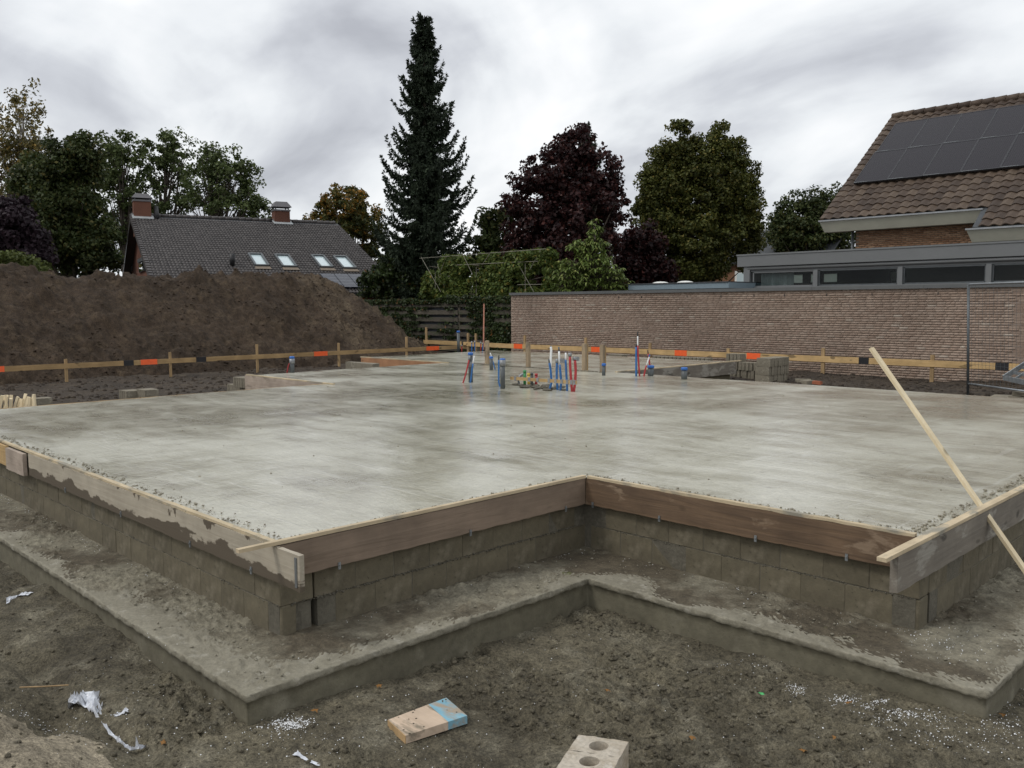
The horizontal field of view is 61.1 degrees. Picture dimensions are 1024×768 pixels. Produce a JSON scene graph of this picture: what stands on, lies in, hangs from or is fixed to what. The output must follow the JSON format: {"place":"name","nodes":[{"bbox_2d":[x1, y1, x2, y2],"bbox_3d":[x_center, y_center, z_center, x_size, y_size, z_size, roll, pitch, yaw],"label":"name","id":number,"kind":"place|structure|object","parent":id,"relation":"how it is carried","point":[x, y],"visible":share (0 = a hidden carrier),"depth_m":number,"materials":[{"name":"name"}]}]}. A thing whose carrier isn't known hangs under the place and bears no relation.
{"place":"outdoors","nodes":[
{"label":"outdoors","id":0,"kind":"place"},
{"bbox_2d":[0,351,1023,767],"bbox_3d":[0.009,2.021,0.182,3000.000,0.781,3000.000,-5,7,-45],"label":"ground","id":1,"kind":"structure","parent":0,"point":[538,747],"depth_m":4.58,"materials":[{"name":"soil"}]},
{"bbox_2d":[6,591,32,603],"bbox_3d":[-3.634,1.556,6.365,0.116,0.033,0.215,3,6,29],"label":"plastic scrap","id":2,"kind":"object","parent":1,"relation":"on","point":[9,598],"visible":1,"depth_m":6.38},
{"bbox_2d":[0,250,51,271],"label":"light shrub","id":3,"kind":"object","parent":1,"relation":"on","point":[19,258],"visible":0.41,"depth_m":39.60,"materials":[{"name":"green plant"}]},
{"bbox_2d":[0,77,53,196],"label":"birch tree","id":4,"kind":"object","parent":1,"relation":"on","point":[18,144],"visible":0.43,"depth_m":57.49,"materials":[{"name":"green plant"}]},
{"bbox_2d":[0,193,59,264],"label":"plum tree","id":5,"kind":"object","parent":1,"relation":"on","point":[20,231],"visible":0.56,"depth_m":46.27,"materials":[{"name":"purple plant"}]},
{"bbox_2d":[36,397,51,405],"bbox_3d":[-8.745,0.364,16.194,0.293,0.209,0.094,-5,7,-41],"label":"concrete block","id":6,"kind":"object","parent":1,"relation":"on","point":[44,401],"depth_m":16.16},
{"bbox_2d":[19,684,68,687],"bbox_3d":[-2.583,1.667,4.785,0.257,0.012,0.023,-1,5,-6],"label":"twig","id":7,"kind":"object","parent":1,"relation":"on","point":[43,686],"visible":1,"depth_m":4.78,"materials":[{"name":"brown wood"}]},
{"bbox_2d":[3,128,123,277],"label":"dense tree","id":8,"kind":"object","parent":1,"relation":"on","point":[61,185],"visible":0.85,"depth_m":52.90,"materials":[{"name":"green plant"}]},
{"bbox_2d":[68,690,145,750],"bbox_3d":[-2.117,1.743,4.511,0.151,0.124,0.805,-5,7,-45],"label":"plastic scrap","id":9,"kind":"object","parent":1,"relation":"on","point":[89,700],"visible":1,"depth_m":4.67,"materials":[{"name":"plastic"}]},
{"bbox_2d":[95,128,166,274],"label":"ash tree","id":10,"kind":"object","parent":1,"relation":"on","point":[116,179],"visible":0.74,"depth_m":63.65,"materials":[{"name":"green plant"}]},
{"bbox_2d":[125,390,136,398],"bbox_3d":[-7.675,0.235,17.571,0.091,0.208,0.294,5,7,44],"label":"concrete block","id":11,"kind":"object","parent":1,"relation":"on","point":[131,394],"depth_m":17.50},
{"bbox_2d":[143,389,158,396],"bbox_3d":[-7.256,0.215,17.450,0.094,0.209,0.293,5,7,44],"label":"concrete block","id":12,"kind":"object","parent":1,"relation":"on","point":[151,393],"depth_m":17.41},
{"bbox_2d":[138,126,198,214],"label":"ash tree","id":13,"kind":"object","parent":1,"relation":"on","point":[170,153],"visible":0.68,"depth_m":65.63,"materials":[{"name":"green plant"}]},
{"bbox_2d":[0,262,436,385],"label":"soil heap","id":14,"kind":"object","parent":1,"relation":"on","point":[120,313],"visible":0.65,"depth_m":25.91,"materials":[{"name":"soil"}]},
{"bbox_2d":[0,265,441,387],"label":"soil clods","id":15,"kind":"object","parent":14,"relation":"on","point":[6,284],"visible":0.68,"depth_m":25.96,"materials":[{"name":"soil"}]},
{"bbox_2d":[176,141,272,218],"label":"ash tree","id":16,"kind":"object","parent":1,"relation":"on","point":[218,198],"visible":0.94,"depth_m":63.46,"materials":[{"name":"green plant"}]},
{"bbox_2d":[0,337,466,381],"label":"guide rail","id":17,"kind":"object","parent":1,"relation":"on","point":[65,366],"visible":0.93,"depth_m":23.92,"materials":[{"name":"brown wood"}]},
{"bbox_2d":[123,193,377,299],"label":"tiled cottage","id":18,"kind":"structure","parent":1,"relation":"on","point":[175,246],"depth_m":48.76,"materials":[{"name":"tile"}]},
{"bbox_2d":[138,262,145,272],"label":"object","id":19,"kind":"structure","parent":18,"relation":"in","point":[141,266],"depth_m":49.41,"materials":[{"name":"plastic"}]},
{"bbox_2d":[247,252,269,265],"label":"roof window","id":20,"kind":"structure","parent":18,"relation":"in","point":[258,259],"depth_m":46.34,"materials":[{"name":"glass"}]},
{"bbox_2d":[274,253,297,266],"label":"roof window","id":21,"kind":"structure","parent":18,"relation":"in","point":[285,260],"depth_m":46.94,"materials":[{"name":"glass"}]},
{"bbox_2d":[311,254,333,267],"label":"roof window","id":22,"kind":"structure","parent":18,"relation":"in","point":[321,260],"depth_m":47.85,"materials":[{"name":"glass"}]},
{"bbox_2d":[333,255,356,268],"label":"roof window","id":23,"kind":"structure","parent":18,"relation":"in","point":[344,262],"depth_m":48.37,"materials":[{"name":"glass"}]},
{"bbox_2d":[293,750,319,765],"bbox_3d":[-0.970,1.767,4.094,0.173,0.020,0.042,3,6,36],"label":"plastic scrap","id":24,"kind":"object","parent":1,"relation":"on","point":[297,753],"visible":1,"depth_m":4.09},
{"bbox_2d":[302,182,388,263],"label":"maple tree","id":25,"kind":"object","parent":1,"relation":"on","point":[352,219],"visible":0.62,"depth_m":61.28,"materials":[{"name":"green plant"}]},
{"bbox_2d":[346,361,378,368],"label":"concrete beam","id":26,"kind":"structure","parent":1,"relation":"on","point":[351,365],"depth_m":21.25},
{"bbox_2d":[356,244,430,299],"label":"evergreen shrub","id":27,"kind":"object","parent":1,"relation":"on","point":[376,280],"visible":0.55,"depth_m":41.40,"materials":[{"name":"green plant"}]},
{"bbox_2d":[370,11,478,299],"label":"spruce tree","id":28,"kind":"object","parent":1,"relation":"on","point":[426,232],"visible":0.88,"depth_m":40.84,"materials":[{"name":"green plant"}]},
{"bbox_2d":[388,698,466,743],"bbox_3d":[-0.434,1.707,4.417,0.376,0.046,0.238,-4,6,-35],"label":"plank offcut","id":29,"kind":"object","parent":1,"relation":"on","point":[439,716],"visible":1,"depth_m":4.37,"materials":[{"name":"brown wood"}]},
{"bbox_2d":[371,303,510,351],"bbox_3d":[-3.953,-2.157,35.882,0.203,2.557,11.404,-5,7,-45],"label":"wooden fence","id":30,"kind":"object","parent":1,"relation":"on","point":[438,314],"visible":0.36,"depth_m":34.40,"materials":[{"name":"wood"}]},
{"bbox_2d":[364,294,510,352],"bbox_3d":[-3.964,-2.426,35.842,0.585,2.514,11.501,-5,7,-45],"label":"ivy","id":31,"kind":"object","parent":30,"relation":"attached to","point":[473,301],"visible":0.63,"depth_m":33.30,"materials":[{"name":"green plant"}]},
{"bbox_2d":[423,327,461,345],"bbox_3d":[-2.680,-1.598,33.485,0.076,1.152,2.255,-5,7,-45],"label":"guide rail","id":32,"kind":"object","parent":1,"relation":"on","point":[426,341],"visible":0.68,"depth_m":33.72,"materials":[{"name":"brown wood"}]},
{"bbox_2d":[417,254,471,299],"bbox_3d":[-2.816,-3.360,36.943,1.260,4.339,3.074,-5,7,-45],"label":"espalier tree","id":33,"kind":"object","parent":1,"relation":"on","point":[453,281],"visible":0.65,"depth_m":36.29,"materials":[{"name":"green plant"}]},
{"bbox_2d":[457,331,459,351],"bbox_3d":[-1.614,-1.263,26.157,0.102,0.683,0.102,-5,7,-45],"label":"drain pipe","id":34,"kind":"object","parent":1,"relation":"on","point":[458,341],"visible":0.88,"depth_m":26.12,"materials":[{"name":"grey plastic"}]},
{"bbox_2d":[483,304,484,349],"bbox_3d":[-0.887,-1.795,27.252,0.070,1.442,0.044,-1,5,-5],"label":"survey rod","id":35,"kind":"object","parent":1,"relation":"on","point":[483,322],"visible":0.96,"depth_m":27.22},
{"bbox_2d":[454,251,519,296],"bbox_3d":[-0.999,-3.210,35.164,1.264,4.344,3.348,-5,7,-45],"label":"espalier tree","id":36,"kind":"object","parent":1,"relation":"on","point":[489,278],"visible":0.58,"depth_m":34.69,"materials":[{"name":"green plant"}]},
{"bbox_2d":[421,249,541,294],"bbox_3d":[-1.351,-4.462,34.872,0.017,1.745,7.452,-5,7,-45],"label":"bamboo trellis","id":37,"kind":"object","parent":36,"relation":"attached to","point":[482,264],"visible":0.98,"depth_m":34.80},
{"bbox_2d":[461,203,516,273],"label":"lime sapling","id":38,"kind":"object","parent":1,"relation":"on","point":[488,240],"visible":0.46,"depth_m":43.52,"materials":[{"name":"green plant"}]},
{"bbox_2d":[0,350,1023,725],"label":"house foundation","id":39,"kind":"object","parent":1,"relation":"on","point":[334,460],"visible":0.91,"depth_m":6.53,"materials":[{"name":"concrete"}]},
{"bbox_2d":[0,443,8,464],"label":"formwork board","id":40,"kind":"object","parent":39,"relation":"attached to","point":[2,454],"visible":0.78,"depth_m":8.74,"materials":[{"name":"brown wood"}]},
{"bbox_2d":[5,447,27,475],"bbox_3d":[-4.831,0.756,8.458,0.036,0.217,0.560,-5,7,-45],"label":"formwork board","id":41,"kind":"object","parent":39,"relation":"attached to","point":[16,461],"visible":1,"depth_m":8.39,"materials":[{"name":"wood"}]},
{"bbox_2d":[1,435,291,538],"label":"edge crumbs","id":42,"kind":"object","parent":39,"relation":"on","point":[122,479],"visible":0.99,"depth_m":6.81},
{"bbox_2d":[0,439,304,592],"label":"formwork board","id":43,"kind":"object","parent":39,"relation":"attached to","point":[221,539],"visible":0.98,"depth_m":5.92,"materials":[{"name":"wood"}]},
{"bbox_2d":[1,384,317,408],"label":"formwork board","id":44,"kind":"object","parent":39,"relation":"attached to","point":[130,398],"visible":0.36,"depth_m":12.88,"materials":[{"name":"brown wood"}]},
{"bbox_2d":[245,374,334,389],"bbox_3d":[-4.279,0.063,16.509,0.060,0.340,3.180,-5,7,-45],"label":"formwork board","id":45,"kind":"object","parent":39,"relation":"attached to","point":[256,381],"visible":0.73,"depth_m":16.87,"materials":[{"name":"wood"}]},
{"bbox_2d":[289,356,294,372],"bbox_3d":[-4.623,-0.390,18.254,0.116,0.387,0.116,-5,7,-45],"label":"drain pipe","id":46,"kind":"object","parent":39,"relation":"on","point":[292,362],"visible":0.89,"depth_m":18.21,"materials":[{"name":"grey plastic"}]},
{"bbox_2d":[360,356,448,366],"bbox_3d":[-2.829,-0.469,22.337,0.060,0.342,3.650,-5,7,-45],"label":"formwork board","id":47,"kind":"object","parent":39,"relation":"attached to","point":[384,362],"visible":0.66,"depth_m":22.56,"materials":[{"name":"wood"}]},
{"bbox_2d":[236,475,585,573],"bbox_3d":[-0.475,0.951,5.896,2.975,0.256,0.044,-5,7,-45],"label":"formwork board","id":48,"kind":"object","parent":39,"relation":"attached to","point":[339,546],"visible":0.96,"depth_m":5.78,"materials":[{"name":"wood"}]},
{"bbox_2d":[281,476,570,538],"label":"edge crumbs","id":49,"kind":"object","parent":39,"relation":"on","point":[530,484],"visible":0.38,"depth_m":6.21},
{"bbox_2d":[0,475,912,608],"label":"mortar squeeze","id":50,"kind":"object","parent":39,"relation":"on","point":[473,553],"visible":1,"depth_m":5.93,"materials":[{"name":"concrete"}]},
{"bbox_2d":[468,352,473,381],"bbox_3d":[-0.746,-0.277,15.659,0.106,0.592,0.106,-5,7,-45],"label":"drain pipe","id":51,"kind":"object","parent":39,"relation":"on","point":[470,364],"visible":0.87,"depth_m":15.62,"materials":[{"name":"grey plastic"}]},
{"bbox_2d":[485,340,488,363],"bbox_3d":[-0.591,-0.750,20.661,0.069,0.568,0.097,-5,7,-45],"label":"wooden stake","id":52,"kind":"object","parent":39,"relation":"on","point":[486,352],"visible":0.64,"depth_m":20.63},
{"bbox_2d":[498,355,499,386],"bbox_3d":[-0.223,-0.215,14.868,0.049,0.554,0.078,-3,6,-30],"label":"conduit","id":53,"kind":"object","parent":39,"relation":"on","point":[498,372],"visible":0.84,"depth_m":14.86,"materials":[{"name":"blue plastic"}]},
{"bbox_2d":[499,358,505,388],"bbox_3d":[-0.156,-0.154,14.491,0.104,0.551,0.104,-5,7,-45],"label":"drain pipe","id":54,"kind":"object","parent":39,"relation":"on","point":[502,361],"visible":0.92,"depth_m":14.46,"materials":[{"name":"grey plastic"}]},
{"bbox_2d":[5,504,1023,680],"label":"footing crumbs","id":55,"kind":"object","parent":39,"relation":"on","point":[744,606],"visible":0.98,"depth_m":5.57,"materials":[{"name":"concrete"}]},
{"bbox_2d":[37,375,1001,507],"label":"slab crumbs","id":56,"kind":"object","parent":39,"relation":"on","point":[511,425],"visible":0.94,"depth_m":9.67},
{"bbox_2d":[525,342,530,366],"bbox_3d":[0.361,-0.649,19.421,0.069,0.578,0.099,-5,7,-45],"label":"wooden stake","id":57,"kind":"object","parent":39,"relation":"on","point":[528,354],"visible":0.93,"depth_m":19.40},
{"bbox_2d":[511,383,565,390],"bbox_3d":[0.499,0.045,14.655,0.679,0.055,1.388,-4,6,-32],"label":"mortar patch","id":58,"kind":"object","parent":39,"relation":"on","point":[544,387],"visible":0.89,"depth_m":14.60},
{"bbox_2d":[548,359,552,388],"bbox_3d":[0.633,-0.153,14.301,0.079,0.528,0.078,0,5,-1],"label":"conduit","id":59,"kind":"object","parent":39,"relation":"on","point":[550,371],"visible":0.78,"depth_m":14.29,"materials":[{"name":"plastic"}]},
{"bbox_2d":[555,359,558,389],"bbox_3d":[0.738,-0.150,14.217,0.061,0.531,0.091,0,5,5],"label":"conduit","id":60,"kind":"object","parent":39,"relation":"on","point":[557,362],"visible":0.88,"depth_m":14.20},
{"bbox_2d":[558,347,561,390],"bbox_3d":[0.774,-0.241,14.121,0.060,0.729,0.096,-5,7,-45],"label":"conduit","id":61,"kind":"object","parent":39,"relation":"on","point":[560,375],"visible":0.83,"depth_m":14.11,"materials":[{"name":"plastic"}]},
{"bbox_2d":[510,376,576,384],"bbox_3d":[0.497,-0.060,14.100,1.369,0.070,0.034,4,7,40],"label":"cross lath","id":62,"kind":"object","parent":61,"relation":"attached to","point":[548,380],"visible":1,"depth_m":14.04,"materials":[{"name":"brown wood"}]},
{"bbox_2d":[565,353,567,390],"bbox_3d":[0.879,-0.188,14.035,0.039,0.635,0.090,-3,6,-25],"label":"conduit","id":63,"kind":"object","parent":39,"relation":"on","point":[566,375],"visible":0.88,"depth_m":14.02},
{"bbox_2d":[568,353,572,391],"bbox_3d":[0.935,-0.178,13.874,0.062,0.646,0.115,-3,6,-25],"label":"conduit","id":64,"kind":"object","parent":39,"relation":"on","point":[570,369],"visible":0.83,"depth_m":13.85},
{"bbox_2d":[573,357,576,391],"bbox_3d":[1.004,-0.146,13.874,0.069,0.584,0.101,1,5,9],"label":"conduit","id":65,"kind":"object","parent":39,"relation":"on","point":[575,371],"visible":0.88,"depth_m":13.85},
{"bbox_2d":[582,344,587,369],"bbox_3d":[1.553,-0.568,18.459,0.105,0.582,0.098,-5,7,-45],"label":"wooden stake","id":66,"kind":"object","parent":39,"relation":"on","point":[584,356],"visible":0.96,"depth_m":18.42,"materials":[{"name":"brown wood"}]},
{"bbox_2d":[600,345,605,371],"bbox_3d":[1.888,-0.531,18.020,0.106,0.579,0.101,-5,7,-45],"label":"wooden stake","id":67,"kind":"object","parent":39,"relation":"on","point":[602,353],"visible":0.75,"depth_m":17.98,"materials":[{"name":"brown wood"}]},
{"bbox_2d":[635,344,636,375],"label":"conduit","id":68,"kind":"object","parent":39,"relation":"on","point":[635,359],"visible":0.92,"depth_m":16.84,"materials":[{"name":"blue plastic"}]},
{"bbox_2d":[637,332,639,375],"bbox_3d":[2.454,-0.571,16.840,0.042,0.883,0.112,-3,6,-28],"label":"conduit","id":69,"kind":"object","parent":39,"relation":"on","point":[638,355],"visible":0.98,"depth_m":16.83,"materials":[{"name":"plastic"}]},
{"bbox_2d":[647,365,653,375],"bbox_3d":[2.708,-0.238,16.946,0.134,0.255,0.134,-5,7,-45],"label":"drain pipe","id":70,"kind":"object","parent":39,"relation":"on","point":[650,370],"visible":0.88,"depth_m":16.89,"materials":[{"name":"grey plastic"}]},
{"bbox_2d":[615,360,741,377],"bbox_3d":[3.887,-0.266,19.647,4.900,0.322,0.060,-5,7,-45],"label":"formwork board","id":71,"kind":"object","parent":39,"relation":"attached to","point":[710,369],"visible":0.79,"depth_m":20.03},
{"bbox_2d":[681,367,687,378],"bbox_3d":[3.219,-0.180,16.220,0.126,0.265,0.126,-5,7,-45],"label":"drain pipe","id":72,"kind":"object","parent":39,"relation":"on","point":[684,372],"visible":0.86,"depth_m":16.17,"materials":[{"name":"grey plastic"}]},
{"bbox_2d":[586,475,916,566],"bbox_3d":[1.506,0.930,6.028,0.057,0.246,2.573,-5,7,-45],"label":"formwork board","id":73,"kind":"object","parent":39,"relation":"attached to","point":[864,542],"visible":0.98,"depth_m":5.88,"materials":[{"name":"wood"}]},
{"bbox_2d":[587,474,916,531],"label":"edge crumbs","id":74,"kind":"object","parent":39,"relation":"on","point":[677,488],"visible":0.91,"depth_m":5.95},
{"bbox_2d":[869,347,1023,573],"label":"leaning batten","id":75,"kind":"object","parent":39,"relation":"on","point":[953,467],"visible":1,"depth_m":6.05,"materials":[{"name":"brown wood"}]},
{"bbox_2d":[877,484,1023,592],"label":"formwork board","id":76,"kind":"object","parent":39,"relation":"attached to","point":[918,558],"visible":0.98,"depth_m":5.32,"materials":[{"name":"wood"}]},
{"bbox_2d":[910,474,1023,532],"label":"edge crumbs","id":77,"kind":"object","parent":39,"relation":"on","point":[967,504],"visible":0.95,"depth_m":5.84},
{"bbox_2d":[0,367,1023,405],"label":"earth clods","id":78,"kind":"object","parent":1,"relation":"on","point":[873,386],"visible":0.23,"depth_m":19.84,"materials":[{"name":"soil"}]},
{"bbox_2d":[1,495,1023,767],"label":"foam crumbs","id":79,"kind":"object","parent":1,"relation":"on","point":[293,723],"visible":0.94,"depth_m":4.40,"materials":[{"name":"plastic"}]},
{"bbox_2d":[500,247,562,295],"bbox_3d":[0.691,-3.057,33.395,1.393,4.341,2.981,-5,7,-45],"label":"espalier tree","id":80,"kind":"object","parent":1,"relation":"on","point":[545,259],"visible":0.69,"depth_m":33.07,"materials":[{"name":"green plant"}]},
{"bbox_2d":[494,122,633,291],"bbox_3d":[2.254,-6.009,35.834,5.756,9.786,5.821,-5,7,-45],"label":"purple maple","id":81,"kind":"object","parent":1,"relation":"on","point":[563,224],"visible":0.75,"depth_m":35.23,"materials":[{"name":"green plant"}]},
{"bbox_2d":[567,120,602,203],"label":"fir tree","id":82,"kind":"object","parent":1,"relation":"on","point":[595,144],"visible":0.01,"depth_m":47.94,"materials":[{"name":"green plant"}]},
{"bbox_2d":[550,219,634,291],"bbox_3d":[2.824,-3.300,31.089,3.015,5.225,2.266,-1,5,-9],"label":"chestnut tree","id":83,"kind":"object","parent":1,"relation":"on","point":[591,272],"visible":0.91,"depth_m":30.74,"materials":[{"name":"green plant"}]},
{"bbox_2d":[557,735,628,767],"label":"hollow block","id":84,"kind":"object","parent":1,"relation":"on","point":[583,751],"depth_m":3.77,"materials":[{"name":"concrete"}]},
{"bbox_2d":[611,218,681,290],"bbox_3d":[6.012,-4.452,39.258,3.394,6.028,3.189,-5,7,-45],"label":"purple beech","id":85,"kind":"object","parent":1,"relation":"on","point":[641,258],"visible":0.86,"depth_m":38.32,"materials":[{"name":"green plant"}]},
{"bbox_2d":[627,281,760,289],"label":"flat roof garage","id":86,"kind":"structure","parent":1,"relation":"on","point":[660,285],"depth_m":28.75,"materials":[{"name":"white paint"}]},
{"bbox_2d":[627,118,768,282],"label":"hornbeam tree","id":87,"kind":"object","parent":1,"relation":"on","point":[716,181],"visible":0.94,"depth_m":41.18,"materials":[{"name":"green plant"}]},
{"bbox_2d":[463,333,1023,381],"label":"guide rail","id":88,"kind":"object","parent":1,"relation":"on","point":[931,363],"visible":0.78,"depth_m":23.19,"materials":[{"name":"brown wood"}]},
{"bbox_2d":[755,375,770,381],"bbox_3d":[5.971,-0.100,20.659,0.364,0.207,0.092,4,7,42],"label":"concrete block","id":89,"kind":"object","parent":1,"relation":"on","point":[760,378],"depth_m":20.61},
{"bbox_2d":[756,366,770,375],"bbox_3d":[5.973,-0.306,20.637,0.092,0.207,0.364,-5,7,-41],"label":"concrete block","id":90,"kind":"object","parent":89,"relation":"on","point":[764,371],"depth_m":20.58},
{"bbox_2d":[757,358,771,366],"bbox_3d":[5.991,-0.512,20.602,0.089,0.209,0.364,-5,7,-44],"label":"concrete block","id":91,"kind":"object","parent":90,"relation":"on","point":[764,362],"depth_m":20.55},
{"bbox_2d":[509,284,1023,381],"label":"brick wall","id":92,"kind":"structure","parent":1,"relation":"on","point":[917,322],"depth_m":23.63,"materials":[{"name":"brown brick"}]},
{"bbox_2d":[710,230,845,281],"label":"house","id":93,"kind":"structure","parent":1,"relation":"on","point":[739,277],"depth_m":54.18,"materials":[{"name":"brick"}]},
{"bbox_2d":[735,271,743,281],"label":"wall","id":94,"kind":"structure","parent":93,"relation":"in","point":[739,277],"depth_m":54.36,"materials":[{"name":"white paint"}]},
{"bbox_2d":[762,180,855,252],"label":"round tree","id":95,"kind":"object","parent":1,"relation":"on","point":[790,229],"visible":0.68,"depth_m":51.25,"materials":[{"name":"green plant"}]},
{"bbox_2d":[737,240,1023,287],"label":"flat roof extension","id":96,"kind":"object","parent":1,"relation":"on","point":[981,262],"visible":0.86,"depth_m":26.25,"materials":[{"name":"grey metal"}]},
{"bbox_2d":[753,270,812,286],"bbox_3d":[8.778,-3.405,28.112,0.070,0.506,2.144,-5,7,-45],"label":"window","id":97,"kind":"structure","parent":96,"relation":"in","point":[796,270],"depth_m":28.13,"materials":[{"name":"grey metal"}]},
{"bbox_2d":[818,267,897,285],"bbox_3d":[10.500,-3.257,26.382,0.070,0.506,2.458,-5,7,-45],"label":"window","id":98,"kind":"structure","parent":96,"relation":"in","point":[819,273],"depth_m":26.44,"materials":[{"name":"metal"}]},
{"bbox_2d":[903,264,985,283],"bbox_3d":[12.252,-3.107,24.622,0.070,0.506,2.231,-5,7,-45],"label":"window","id":99,"kind":"structure","parent":96,"relation":"in","point":[904,268],"depth_m":24.64,"materials":[{"name":"metal"}]},
{"bbox_2d":[992,263,1023,281],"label":"window","id":100,"kind":"structure","parent":96,"relation":"in","point":[993,266],"depth_m":23.50,"materials":[{"name":"metal"}]},
{"bbox_2d":[818,93,1023,248],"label":"tiled house","id":101,"kind":"structure","parent":1,"relation":"on","point":[953,173],"depth_m":27.98,"materials":[{"name":"brown tile"}]},
{"bbox_2d":[966,281,1023,394],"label":"fence panel","id":102,"kind":"object","parent":1,"relation":"on","point":[969,333],"visible":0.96,"depth_m":16.90,"materials":[{"name":"metal"}]},
{"bbox_2d":[1002,362,1023,384],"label":"steel frame","id":103,"kind":"object","parent":1,"relation":"on","point":[1008,374],"visible":1,"depth_m":17.49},
{"bbox_2d":[1008,395,1023,397],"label":"paving slab","id":104,"kind":"object","parent":1,"relation":"on","point":[1011,396],"depth_m":16.25,"materials":[{"name":"grey concrete"}]},
{"bbox_2d":[1012,391,1023,395],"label":"paving slab","id":105,"kind":"object","parent":104,"relation":"on","point":[1016,393],"depth_m":16.25,"materials":[{"name":"grey concrete"}]},
{"bbox_2d":[0,0,1023,276],"label":"sky","id":106,"kind":"structure","parent":0,"point":[305,88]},
{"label":"concrete block","id":107,"kind":"object","parent":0,"visible":0},
{"bbox_2d":[738,362,741,369],"bbox_3d":[5.913,-0.463,22.262,0.091,0.208,0.294,4,7,42],"label":"concrete block","id":108,"kind":"object","parent":107,"relation":"on","point":[739,365],"depth_m":22.15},
{"bbox_2d":[737,353,745,361],"bbox_3d":[5.896,-0.673,22.290,0.293,0.209,0.094,-5,7,-42],"label":"concrete block","id":109,"kind":"object","parent":108,"relation":"on","point":[742,357],"depth_m":22.22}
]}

